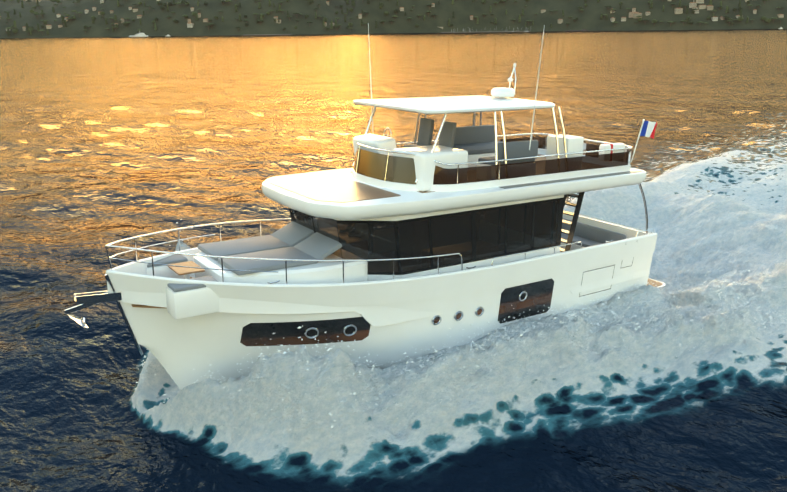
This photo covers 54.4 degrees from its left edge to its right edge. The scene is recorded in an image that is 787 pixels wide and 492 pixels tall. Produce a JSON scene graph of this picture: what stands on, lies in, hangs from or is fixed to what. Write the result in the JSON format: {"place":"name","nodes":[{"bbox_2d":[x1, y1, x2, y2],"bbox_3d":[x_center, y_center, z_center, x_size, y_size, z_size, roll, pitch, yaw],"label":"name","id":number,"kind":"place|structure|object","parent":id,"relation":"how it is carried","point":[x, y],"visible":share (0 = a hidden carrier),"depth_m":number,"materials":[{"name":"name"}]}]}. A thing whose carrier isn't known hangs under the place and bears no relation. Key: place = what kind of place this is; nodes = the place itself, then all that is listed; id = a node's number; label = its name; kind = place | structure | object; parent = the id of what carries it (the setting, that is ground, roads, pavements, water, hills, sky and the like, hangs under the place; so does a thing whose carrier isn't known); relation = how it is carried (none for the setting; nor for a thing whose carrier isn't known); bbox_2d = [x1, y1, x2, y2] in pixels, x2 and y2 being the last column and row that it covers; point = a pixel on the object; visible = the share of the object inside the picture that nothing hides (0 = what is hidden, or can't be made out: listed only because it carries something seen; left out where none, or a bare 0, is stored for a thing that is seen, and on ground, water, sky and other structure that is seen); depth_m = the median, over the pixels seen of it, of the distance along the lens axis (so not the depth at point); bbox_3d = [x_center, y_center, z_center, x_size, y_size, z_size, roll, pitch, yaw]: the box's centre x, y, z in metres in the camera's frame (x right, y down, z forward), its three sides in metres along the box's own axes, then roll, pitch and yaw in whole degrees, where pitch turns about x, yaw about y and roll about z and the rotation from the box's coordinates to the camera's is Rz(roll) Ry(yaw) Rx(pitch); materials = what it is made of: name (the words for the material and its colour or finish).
{"place":"outdoors","nodes":[
{"label":"outdoors","id":0,"kind":"place"},
{"bbox_2d":[0,29,786,491],"bbox_3d":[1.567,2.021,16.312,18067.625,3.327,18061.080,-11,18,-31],"label":"sea","id":1,"kind":"structure","parent":0,"point":[104,141],"depth_m":24.55,"materials":[{"name":"liquid"}]},
{"bbox_2d":[64,24,664,389],"bbox_3d":[0.299,-1.038,18.354,15.615,8.327,4.600,-9,18,-32],"label":"boat","id":2,"kind":"object","parent":1,"relation":"on","point":[386,250],"visible":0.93,"depth_m":16.76,"materials":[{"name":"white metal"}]},
{"bbox_2d":[253,31,529,34],"bbox_3d":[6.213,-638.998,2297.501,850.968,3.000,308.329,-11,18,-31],"label":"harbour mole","id":3,"kind":"object","parent":1,"relation":"on","point":[441,32],"visible":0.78,"depth_m":2388.71,"materials":[{"name":"grey stone"}]},
{"bbox_2d":[136,185,786,439],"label":"spray droplets","id":4,"kind":"object","parent":1,"relation":"on","point":[477,366],"visible":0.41,"depth_m":17.56,"materials":[{"name":"white liquid"}]},
{"bbox_2d":[0,0,786,37],"bbox_3d":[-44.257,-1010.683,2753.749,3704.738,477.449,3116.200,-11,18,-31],"label":"coast terrain","id":5,"kind":"structure","parent":0,"point":[589,18],"depth_m":2322.11,"materials":[{"name":"green plant"}]},
{"bbox_2d":[0,0,783,30],"bbox_3d":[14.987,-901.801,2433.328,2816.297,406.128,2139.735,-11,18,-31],"label":"buildings","id":6,"kind":"structure","parent":5,"relation":"on","point":[633,13],"depth_m":2286.98,"materials":[{"name":"paint"}]},
{"bbox_2d":[0,0,783,26],"bbox_3d":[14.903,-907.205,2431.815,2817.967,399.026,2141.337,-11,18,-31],"label":"coast villa roofs","id":7,"kind":"structure","parent":6,"relation":"on","point":[403,7],"depth_m":2295.04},
{"bbox_2d":[23,0,779,29],"bbox_3d":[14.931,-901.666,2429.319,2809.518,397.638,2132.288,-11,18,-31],"label":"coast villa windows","id":8,"kind":"structure","parent":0,"point":[359,15],"depth_m":2275.55,"materials":[{"name":"grey glass"}]}
]}

